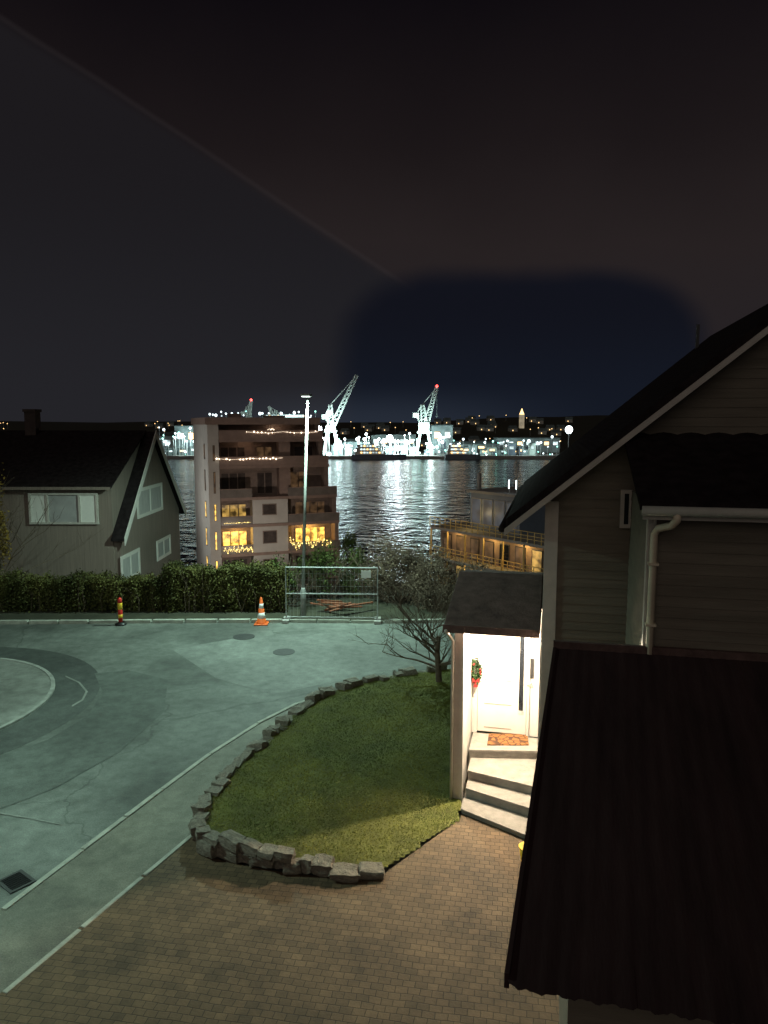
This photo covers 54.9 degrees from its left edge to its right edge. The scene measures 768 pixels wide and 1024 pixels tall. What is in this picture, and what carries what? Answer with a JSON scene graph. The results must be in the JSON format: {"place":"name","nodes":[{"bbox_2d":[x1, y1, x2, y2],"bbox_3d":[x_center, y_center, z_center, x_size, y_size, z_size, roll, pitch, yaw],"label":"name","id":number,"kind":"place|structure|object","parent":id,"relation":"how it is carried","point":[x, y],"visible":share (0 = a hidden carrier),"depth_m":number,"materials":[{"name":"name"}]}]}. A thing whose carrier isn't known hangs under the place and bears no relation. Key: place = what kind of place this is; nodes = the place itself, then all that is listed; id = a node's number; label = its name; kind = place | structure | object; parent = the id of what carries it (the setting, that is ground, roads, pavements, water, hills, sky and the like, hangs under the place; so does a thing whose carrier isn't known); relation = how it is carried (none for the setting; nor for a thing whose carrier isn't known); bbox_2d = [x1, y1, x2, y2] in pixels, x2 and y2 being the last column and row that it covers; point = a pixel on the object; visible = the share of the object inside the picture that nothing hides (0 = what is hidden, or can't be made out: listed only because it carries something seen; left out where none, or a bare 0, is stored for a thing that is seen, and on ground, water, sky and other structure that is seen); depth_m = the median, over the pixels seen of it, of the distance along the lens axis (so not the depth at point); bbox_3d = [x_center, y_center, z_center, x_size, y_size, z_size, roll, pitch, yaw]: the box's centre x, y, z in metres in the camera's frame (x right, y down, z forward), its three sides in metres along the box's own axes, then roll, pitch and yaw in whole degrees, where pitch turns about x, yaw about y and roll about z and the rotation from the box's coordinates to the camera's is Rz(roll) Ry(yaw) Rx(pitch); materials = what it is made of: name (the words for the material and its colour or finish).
{"place":"outdoors","nodes":[
{"label":"outdoors","id":0,"kind":"place"},
{"bbox_2d":[0,704,298,992],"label":"pavement","id":1,"kind":"structure","parent":0,"point":[44,918],"depth_m":11.51,"materials":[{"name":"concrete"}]},
{"bbox_2d":[246,739,267,749],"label":"edging stone","id":2,"kind":"object","parent":1,"relation":"on","point":[262,743],"visible":0.44,"depth_m":15.26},
{"bbox_2d":[274,715,289,726],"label":"edging stone","id":3,"kind":"object","parent":1,"relation":"on","point":[283,720],"visible":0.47,"depth_m":16.39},
{"bbox_2d":[297,698,315,709],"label":"edging stone","id":4,"kind":"object","parent":1,"relation":"on","point":[307,703],"visible":0.44,"depth_m":17.50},
{"bbox_2d":[318,686,336,695],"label":"edging stone","id":5,"kind":"object","parent":1,"relation":"on","point":[328,690],"visible":0.5,"depth_m":18.25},
{"bbox_2d":[335,681,352,690],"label":"edging stone","id":6,"kind":"object","parent":1,"relation":"on","point":[344,685],"visible":0.53,"depth_m":18.69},
{"bbox_2d":[0,609,446,620],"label":"verge","id":7,"kind":"structure","parent":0,"point":[64,615],"depth_m":27.40,"materials":[{"name":"concrete"}]},
{"bbox_2d":[0,567,166,613],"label":"hedge","id":8,"kind":"object","parent":7,"relation":"on","point":[85,592],"visible":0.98,"depth_m":27.70,"materials":[{"name":"green plant"}]},
{"bbox_2d":[159,558,290,612],"bbox_3d":[-5.978,2.856,28.095,4.832,2.085,1.580,0,7,0],"label":"hedge","id":9,"kind":"object","parent":7,"relation":"on","point":[235,586],"visible":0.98,"depth_m":27.68,"materials":[{"name":"green plant"}]},
{"bbox_2d":[300,394,311,615],"bbox_3d":[-2.778,-0.091,26.436,0.497,8.150,1.025,-1,7,-8],"label":"street lamp","id":10,"kind":"object","parent":7,"relation":"on","point":[303,596],"visible":0.97,"depth_m":26.81,"materials":[{"name":"metal"}]},
{"bbox_2d":[0,621,537,908],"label":"road","id":11,"kind":"structure","parent":0,"point":[204,713],"depth_m":17.52,"materials":[{"name":"asphalt"}]},
{"bbox_2d":[0,869,36,893],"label":"drain grate","id":12,"kind":"object","parent":11,"relation":"on","point":[21,886],"visible":0.99,"depth_m":11.37,"materials":[{"name":"metal"}]},
{"bbox_2d":[0,659,50,725],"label":"traffic island","id":13,"kind":"structure","parent":11,"relation":"on","point":[24,688],"depth_m":19.57,"materials":[{"name":"concrete"}]},
{"bbox_2d":[0,658,54,730],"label":"island kerb","id":14,"kind":"structure","parent":11,"relation":"on","point":[37,706],"depth_m":18.89,"materials":[{"name":"concrete"}]},
{"bbox_2d":[0,647,99,754],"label":"road patch","id":15,"kind":"object","parent":11,"relation":"on","point":[57,709],"visible":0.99,"depth_m":19.18,"materials":[{"name":"asphalt"}]},
{"bbox_2d":[0,670,167,808],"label":"road lane","id":16,"kind":"structure","parent":11,"relation":"on","point":[128,708],"depth_m":16.45,"materials":[{"name":"asphalt"}]},
{"bbox_2d":[115,598,126,625],"bbox_3d":[-9.240,3.478,25.893,0.400,0.970,0.390,0,7,0],"label":"marker post","id":17,"kind":"object","parent":11,"relation":"on","point":[120,622],"visible":1,"depth_m":25.83,"materials":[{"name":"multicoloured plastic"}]},
{"bbox_2d":[0,618,444,623],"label":"kerb far side","id":18,"kind":"structure","parent":11,"relation":"on","point":[114,621],"depth_m":26.14,"materials":[{"name":"concrete"}]},
{"bbox_2d":[282,567,380,624],"bbox_3d":[-1.855,2.928,26.200,3.516,1.990,0.646,0,7,2],"label":"site fence","id":19,"kind":"object","parent":18,"relation":"on","point":[364,574],"visible":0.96,"depth_m":26.18,"materials":[{"name":"metal"}]},
{"bbox_2d":[1,668,448,909],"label":"kerb","id":20,"kind":"structure","parent":11,"relation":"on","point":[8,905],"depth_m":13.14,"materials":[{"name":"concrete"}]},
{"bbox_2d":[254,597,268,625],"bbox_3d":[-4.314,3.471,25.998,0.480,0.960,0.480,0,7,0],"label":"traffic cone","id":21,"kind":"object","parent":11,"relation":"on","point":[261,619],"visible":1,"depth_m":25.91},
{"bbox_2d":[172,632,447,693],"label":"worn road","id":22,"kind":"structure","parent":11,"relation":"on","point":[314,659],"depth_m":22.21,"materials":[{"name":"asphalt"}]},
{"bbox_2d":[273,648,294,654],"bbox_3d":[-3.090,4.320,22.841,0.680,0.012,0.680,0,7,0],"label":"manhole cover","id":23,"kind":"object","parent":22,"relation":"on","point":[285,651],"visible":1,"depth_m":22.85,"materials":[{"name":"metal"}]},
{"bbox_2d":[0,813,558,1023],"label":"driveway","id":24,"kind":"structure","parent":0,"point":[187,932],"depth_m":9.78,"materials":[{"name":"brick"}]},
{"bbox_2d":[2,834,191,992],"bbox_3d":[-6.176,6.358,5.293,0.080,0.082,15.740,3,7,22],"label":"driveway edging","id":25,"kind":"object","parent":24,"relation":"on","point":[87,922],"visible":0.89,"depth_m":10.44,"materials":[{"name":"concrete"}]},
{"bbox_2d":[196,840,217,858],"bbox_3d":[-2.819,5.408,11.969,0.426,0.232,0.294,-1,6,38],"label":"edging stone","id":26,"kind":"object","parent":24,"relation":"on","point":[207,849],"visible":0.64,"depth_m":11.82,"materials":[{"name":"stone"}]},
{"bbox_2d":[201,830,220,848],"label":"edging stone","id":27,"kind":"object","parent":26,"relation":"on","point":[211,837],"visible":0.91,"depth_m":11.86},
{"bbox_2d":[216,846,237,863],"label":"edging stone","id":28,"kind":"object","parent":24,"relation":"on","point":[226,854],"visible":0.56,"depth_m":11.74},
{"bbox_2d":[219,827,247,853],"bbox_3d":[-2.424,5.273,11.856,0.436,0.208,0.317,8,11,32],"label":"edging stone","id":29,"kind":"object","parent":28,"relation":"on","point":[232,839],"visible":0.89,"depth_m":11.78,"materials":[{"name":"stone"}]},
{"bbox_2d":[238,851,249,864],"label":"edging stone","id":30,"kind":"object","parent":24,"relation":"on","point":[243,858],"visible":0.48,"depth_m":11.67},
{"bbox_2d":[249,856,260,866],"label":"edging stone","id":31,"kind":"object","parent":24,"relation":"on","point":[254,861],"visible":0.44,"depth_m":11.56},
{"bbox_2d":[240,838,261,856],"bbox_3d":[-2.084,5.314,11.698,0.352,0.180,0.253,11,3,25],"label":"edging stone","id":32,"kind":"object","parent":31,"relation":"on","point":[248,846],"visible":0.87,"depth_m":11.62,"materials":[{"name":"stone"}]},
{"bbox_2d":[260,861,275,869],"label":"edging stone","id":33,"kind":"object","parent":24,"relation":"on","point":[270,866],"visible":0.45,"depth_m":11.48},
{"bbox_2d":[257,841,276,862],"bbox_3d":[-1.813,5.331,11.567,0.310,0.170,0.298,1,10,23],"label":"edging stone","id":34,"kind":"object","parent":33,"relation":"on","point":[266,852],"visible":0.88,"depth_m":11.49,"materials":[{"name":"stone"}]},
{"bbox_2d":[283,856,301,874],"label":"edging stone","id":35,"kind":"object","parent":24,"relation":"on","point":[293,867],"visible":0.86,"depth_m":11.39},
{"bbox_2d":[273,844,293,863],"bbox_3d":[-1.552,5.337,11.498,0.301,0.191,0.229,8,3,10],"label":"edging stone","id":36,"kind":"object","parent":35,"relation":"on","point":[284,854],"visible":1,"depth_m":11.42,"materials":[{"name":"stone"}]},
{"bbox_2d":[300,855,314,873],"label":"edging stone","id":37,"kind":"object","parent":24,"relation":"on","point":[306,863],"visible":0.91,"depth_m":11.39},
{"bbox_2d":[312,855,334,876],"bbox_3d":[-0.929,5.476,11.454,0.334,0.228,0.305,0,14,14],"label":"edging stone","id":38,"kind":"object","parent":24,"relation":"on","point":[322,866],"visible":0.95,"depth_m":11.35,"materials":[{"name":"stone"}]},
{"bbox_2d":[332,863,359,882],"bbox_3d":[-0.579,5.525,11.330,0.436,0.150,0.320,2,14,2],"label":"edging stone","id":39,"kind":"object","parent":24,"relation":"on","point":[345,873],"visible":0.96,"depth_m":11.24,"materials":[{"name":"stone"}]},
{"bbox_2d":[358,861,384,879],"bbox_3d":[-0.197,5.523,11.385,0.420,0.133,0.277,3,14,-3],"label":"edging stone","id":40,"kind":"object","parent":24,"relation":"on","point":[371,870],"visible":0.98,"depth_m":11.30,"materials":[{"name":"stone"}]},
{"bbox_2d":[0,415,608,608],"bbox_3d":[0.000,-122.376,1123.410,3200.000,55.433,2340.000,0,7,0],"label":"ground","id":41,"kind":"structure","parent":0,"point":[581,426],"depth_m":1012.21,"materials":[{"name":"soil"}]},
{"bbox_2d":[0,462,99,577],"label":"tree","id":42,"kind":"object","parent":41,"relation":"on","point":[4,547],"visible":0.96,"depth_m":30.94,"materials":[{"name":"brown plant"}]},
{"bbox_2d":[0,409,186,585],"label":"gabled house","id":43,"kind":"structure","parent":41,"relation":"on","point":[119,490],"depth_m":34.12,"materials":[{"name":"tile"}]},
{"bbox_2d":[28,493,98,523],"bbox_3d":[-14.331,-0.155,33.076,3.082,1.407,0.125,0,7,0],"label":"window","id":44,"kind":"structure","parent":43,"relation":"in","point":[79,508],"depth_m":33.07,"materials":[{"name":"glass"}]},
{"bbox_2d":[120,548,140,578],"bbox_3d":[-11.870,2.505,34.681,0.060,1.265,2.538,0,7,0],"label":"window","id":45,"kind":"structure","parent":43,"relation":"in","point":[130,562],"depth_m":34.69,"materials":[{"name":"white paint"}]},
{"bbox_2d":[137,482,162,518],"bbox_3d":[-11.870,-0.622,37.576,0.060,1.449,4.031,0,7,0],"label":"window","id":46,"kind":"structure","parent":43,"relation":"in","point":[150,501],"depth_m":37.51,"materials":[{"name":"glass"}]},
{"bbox_2d":[156,534,170,560],"bbox_3d":[-11.870,1.914,39.879,0.060,1.070,2.440,0,7,0],"label":"window","id":47,"kind":"structure","parent":43,"relation":"in","point":[163,546],"depth_m":39.83,"materials":[{"name":"glass"}]},
{"bbox_2d":[191,413,340,583],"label":"apartment block","id":48,"kind":"structure","parent":41,"relation":"on","point":[263,499],"depth_m":78.09,"materials":[{"name":"brown"}]},
{"bbox_2d":[220,447,245,456],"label":"window","id":49,"kind":"structure","parent":48,"relation":"in","point":[224,451],"depth_m":77.18,"materials":[{"name":"glass"}]},
{"bbox_2d":[220,472,245,488],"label":"window","id":50,"kind":"structure","parent":48,"relation":"in","point":[236,480],"depth_m":77.56,"materials":[{"name":"glass"}]},
{"bbox_2d":[221,503,246,516],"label":"window","id":51,"kind":"structure","parent":48,"relation":"in","point":[227,510],"depth_m":77.90,"materials":[{"name":"yellow"}]},
{"bbox_2d":[222,530,246,545],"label":"window","id":52,"kind":"structure","parent":48,"relation":"in","point":[237,537],"depth_m":78.26,"materials":[{"name":"glass"}]},
{"bbox_2d":[256,446,271,455],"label":"window","id":53,"kind":"structure","parent":48,"relation":"in","point":[260,450],"depth_m":78.32,"materials":[{"name":"brown"}]},
{"bbox_2d":[256,472,272,493],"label":"window","id":54,"kind":"structure","parent":48,"relation":"in","point":[264,480],"depth_m":78.74,"materials":[{"name":"glass"}]},
{"bbox_2d":[262,503,276,514],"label":"window","id":55,"kind":"structure","parent":48,"relation":"in","point":[267,509],"depth_m":77.62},
{"bbox_2d":[263,530,276,543],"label":"window","id":56,"kind":"structure","parent":48,"relation":"in","point":[270,536],"depth_m":77.96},
{"bbox_2d":[290,471,303,486],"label":"window","id":57,"kind":"structure","parent":48,"relation":"in","point":[297,477],"depth_m":79.93,"materials":[{"name":"brown"}]},
{"bbox_2d":[294,446,312,455],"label":"window","id":58,"kind":"structure","parent":48,"relation":"in","point":[298,450],"depth_m":79.77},
{"bbox_2d":[294,501,324,513],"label":"window","id":59,"kind":"structure","parent":48,"relation":"in","point":[311,506],"depth_m":80.81,"materials":[{"name":"brown"}]},
{"bbox_2d":[295,526,324,541],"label":"window","id":60,"kind":"structure","parent":48,"relation":"in","point":[316,532],"depth_m":81.17,"materials":[{"name":"glass"}]},
{"bbox_2d":[270,551,320,606],"bbox_3d":[-3.366,2.811,29.445,2.347,2.747,2.820,6,9,39],"label":"bush","id":61,"kind":"object","parent":41,"relation":"on","point":[292,580],"visible":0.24,"depth_m":29.06,"materials":[{"name":"green plant"}]},
{"bbox_2d":[288,538,354,599],"bbox_3d":[-2.663,2.672,31.016,3.000,3.182,3.498,0,7,0],"label":"bush","id":62,"kind":"object","parent":41,"relation":"on","point":[322,556],"visible":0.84,"depth_m":30.82,"materials":[{"name":"green plant"}]},
{"bbox_2d":[313,529,385,584],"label":"bush","id":63,"kind":"object","parent":41,"relation":"on","point":[349,541],"visible":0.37,"depth_m":48.38,"materials":[{"name":"green plant"}]},
{"bbox_2d":[320,545,381,598],"bbox_3d":[-1.513,2.985,31.796,3.371,3.237,3.430,0,7,0],"label":"bush","id":64,"kind":"object","parent":41,"relation":"on","point":[346,581],"visible":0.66,"depth_m":31.97,"materials":[{"name":"green plant"}]},
{"bbox_2d":[334,517,456,604],"bbox_3d":[0.498,2.387,29.756,5.365,4.394,4.373,0,7,0],"label":"bush","id":65,"kind":"object","parent":41,"relation":"on","point":[392,564],"visible":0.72,"depth_m":29.61,"materials":[{"name":"green plant"}]},
{"bbox_2d":[394,535,467,612],"bbox_3d":[2.262,2.760,27.939,3.917,3.802,3.927,0,7,0],"label":"bush","id":66,"kind":"object","parent":41,"relation":"on","point":[441,574],"visible":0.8,"depth_m":27.98,"materials":[{"name":"green plant"}]},
{"bbox_2d":[442,556,495,591],"bbox_3d":[3.966,3.268,31.580,3.300,2.830,3.080,-2,7,-19],"label":"bush","id":67,"kind":"object","parent":41,"relation":"on","point":[482,566],"visible":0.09,"depth_m":31.79,"materials":[{"name":"green plant"}]},
{"bbox_2d":[429,473,544,583],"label":"terraced building","id":68,"kind":"structure","parent":41,"relation":"on","point":[520,547],"depth_m":70.68,"materials":[{"name":"painted wood"},{"name":"glass"},{"name":"painted metal"}]},
{"bbox_2d":[443,533,451,554],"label":"window","id":69,"kind":"structure","parent":68,"relation":"in","point":[444,534],"depth_m":75.69,"materials":[{"name":"brown glass"}]},
{"bbox_2d":[456,535,463,557],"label":"window","id":70,"kind":"structure","parent":68,"relation":"in","point":[459,539],"depth_m":74.18,"materials":[{"name":"brown glass"}]},
{"bbox_2d":[470,538,479,560],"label":"window","id":71,"kind":"structure","parent":68,"relation":"in","point":[474,543],"depth_m":72.42,"materials":[{"name":"brown glass"}]},
{"bbox_2d":[471,497,481,524],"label":"window","id":72,"kind":"structure","parent":68,"relation":"in","point":[476,502],"depth_m":73.31,"materials":[{"name":"glass"}]},
{"bbox_2d":[483,499,492,526],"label":"window","id":73,"kind":"structure","parent":68,"relation":"in","point":[487,503],"depth_m":71.98,"materials":[{"name":"glass"}]},
{"bbox_2d":[484,540,493,563],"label":"window","id":74,"kind":"structure","parent":68,"relation":"in","point":[488,545],"depth_m":70.77,"materials":[{"name":"brown glass"}]},
{"bbox_2d":[494,500,504,527],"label":"window","id":75,"kind":"structure","parent":68,"relation":"in","point":[499,506],"depth_m":70.76,"materials":[{"name":"glass"}]},
{"bbox_2d":[499,543,509,567],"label":"window","id":76,"kind":"structure","parent":68,"relation":"in","point":[506,547],"depth_m":69.02,"materials":[{"name":"black glass"}]},
{"bbox_2d":[515,546,525,570],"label":"window","id":77,"kind":"structure","parent":68,"relation":"in","point":[518,550],"depth_m":67.55,"materials":[{"name":"brown glass"}]},
{"bbox_2d":[531,549,542,571],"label":"window","id":78,"kind":"structure","parent":68,"relation":"in","point":[537,555],"depth_m":65.77,"materials":[{"name":"yellow glass"}]},
{"bbox_2d":[207,669,466,867],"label":"lawn","id":79,"kind":"structure","parent":0,"point":[305,831],"depth_m":13.88,"materials":[{"name":"plant"}]},
{"bbox_2d":[210,776,230,786],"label":"edging stone","id":80,"kind":"object","parent":79,"relation":"on","point":[221,781],"visible":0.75,"depth_m":13.70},
{"bbox_2d":[348,570,454,681],"bbox_3d":[1.218,3.045,19.161,4.323,2.913,3.837,0,7,0],"label":"bare tree","id":81,"kind":"object","parent":79,"relation":"on","point":[436,642],"visible":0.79,"depth_m":19.23,"materials":[{"name":"brown plant"}]},
{"bbox_2d":[342,439,370,453],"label":"warehouse","id":82,"kind":"structure","parent":0,"point":[352,443],"depth_m":727.65,"materials":[{"name":"concrete"}]},
{"bbox_2d":[167,459,551,583],"bbox_3d":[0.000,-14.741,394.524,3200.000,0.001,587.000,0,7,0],"label":"sea","id":83,"kind":"structure","parent":0,"point":[414,494],"depth_m":342.76,"materials":[{"name":"grey liquid"}]},
{"bbox_2d":[352,439,405,459],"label":"ship","id":84,"kind":"object","parent":83,"relation":"on","point":[367,452],"visible":0.99,"depth_m":670.08,"materials":[{"name":"white paint"}]},
{"bbox_2d":[444,443,479,459],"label":"ship","id":85,"kind":"object","parent":83,"relation":"on","point":[455,452],"visible":1,"depth_m":671.02,"materials":[{"name":"white paint"}]},
{"bbox_2d":[166,454,558,458],"bbox_3d":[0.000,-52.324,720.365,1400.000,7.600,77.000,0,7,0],"label":"quay","id":86,"kind":"structure","parent":0,"point":[435,456],"depth_m":681.84,"materials":[{"name":"concrete"}]},
{"bbox_2d":[157,432,174,448],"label":"warehouse","id":87,"kind":"structure","parent":86,"relation":"on","point":[168,437],"depth_m":736.98,"materials":[{"name":"concrete"}]},
{"bbox_2d":[174,426,193,453],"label":"warehouse","id":88,"kind":"structure","parent":86,"relation":"on","point":[185,430],"depth_m":716.15,"materials":[{"name":"concrete"}]},
{"bbox_2d":[322,374,357,454],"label":"harbour crane","id":89,"kind":"object","parent":86,"relation":"on","point":[329,428],"visible":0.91,"depth_m":696.79,"materials":[{"name":"paint"}]},
{"bbox_2d":[413,385,437,454],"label":"harbour crane","id":90,"kind":"object","parent":86,"relation":"on","point":[423,427],"visible":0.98,"depth_m":696.57,"materials":[{"name":"paint"}]},
{"bbox_2d":[478,448,527,454],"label":"warehouse","id":91,"kind":"structure","parent":86,"relation":"on","point":[480,451],"depth_m":704.24,"materials":[{"name":"concrete"}]},
{"bbox_2d":[0,0,767,422],"label":"sky","id":92,"kind":"structure","parent":0,"point":[538,208],"materials":[{"name":"black"}]},
{"bbox_2d":[371,434,415,452],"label":"warehouse","id":93,"kind":"structure","parent":0,"point":[396,437],"depth_m":751.50,"materials":[{"name":"concrete"}]},
{"bbox_2d":[430,425,452,452],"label":"warehouse","id":94,"kind":"structure","parent":0,"point":[445,431],"depth_m":741.01,"materials":[{"name":"concrete"}]},
{"bbox_2d":[452,441,497,453],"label":"warehouse","id":95,"kind":"structure","parent":0,"point":[480,444],"depth_m":723.50,"materials":[{"name":"concrete"}]},
{"bbox_2d":[493,437,559,452],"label":"warehouse","id":96,"kind":"structure","parent":0,"point":[547,441],"depth_m":751.91,"materials":[{"name":"concrete"}]},
{"bbox_2d":[443,304,767,837],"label":"wooden house","id":97,"kind":"structure","parent":0,"point":[652,496],"depth_m":11.75,"materials":[{"name":"paint"}]},
{"bbox_2d":[471,657,482,686],"bbox_3d":[1.841,3.213,14.850,0.313,0.616,0.233,0,7,0],"label":"wreath","id":98,"kind":"object","parent":97,"relation":"attached to","point":[475,679],"visible":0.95,"depth_m":14.82,"materials":[{"name":"green plant"}]},
{"bbox_2d":[477,635,527,734],"bbox_3d":[2.394,3.453,14.963,0.978,2.104,0.067,2,7,13],"label":"door","id":99,"kind":"structure","parent":97,"relation":"in","point":[502,688],"depth_m":14.95,"materials":[{"name":"white wood"}]},
{"bbox_2d":[487,733,528,744],"bbox_3d":[2.474,4.550,14.797,0.888,0.019,0.528,0,7,0],"label":"doormat","id":100,"kind":"object","parent":97,"relation":"on","point":[505,739],"visible":1,"depth_m":14.77,"materials":[{"name":"fabric"}]},
{"bbox_2d":[619,490,631,527],"bbox_3d":[3.853,-0.049,11.761,0.181,0.611,0.055,2,7,13],"label":"window","id":101,"kind":"structure","parent":97,"relation":"in","point":[626,495],"depth_m":11.75,"materials":[{"name":"white glass"}]},
{"bbox_2d":[504,640,767,1023],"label":"lean to","id":102,"kind":"object","parent":97,"relation":"attached to","point":[642,893],"visible":1,"depth_m":7.05,"materials":[{"name":"red metal"}]},
{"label":"edging stone","id":103,"kind":"object","parent":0,"visible":0},
{"bbox_2d":[204,785,225,795],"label":"edging stone","id":104,"kind":"object","parent":103,"relation":"on","point":[216,790],"visible":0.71,"depth_m":13.44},
{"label":"edging stone","id":105,"kind":"object","parent":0,"visible":0},
{"bbox_2d":[190,801,212,816],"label":"edging stone","id":106,"kind":"object","parent":105,"relation":"on","point":[200,806],"visible":0.77,"depth_m":12.73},
{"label":"edging stone","id":107,"kind":"object","parent":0,"visible":0},
{"bbox_2d":[189,816,207,835],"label":"edging stone","id":108,"kind":"object","parent":107,"relation":"on","point":[194,823],"visible":0.79,"depth_m":12.28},
{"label":"edging stone","id":109,"kind":"object","parent":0,"visible":0},
{"bbox_2d":[195,825,210,840],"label":"edging stone","id":110,"kind":"object","parent":109,"relation":"on","point":[202,830],"visible":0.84,"depth_m":12.04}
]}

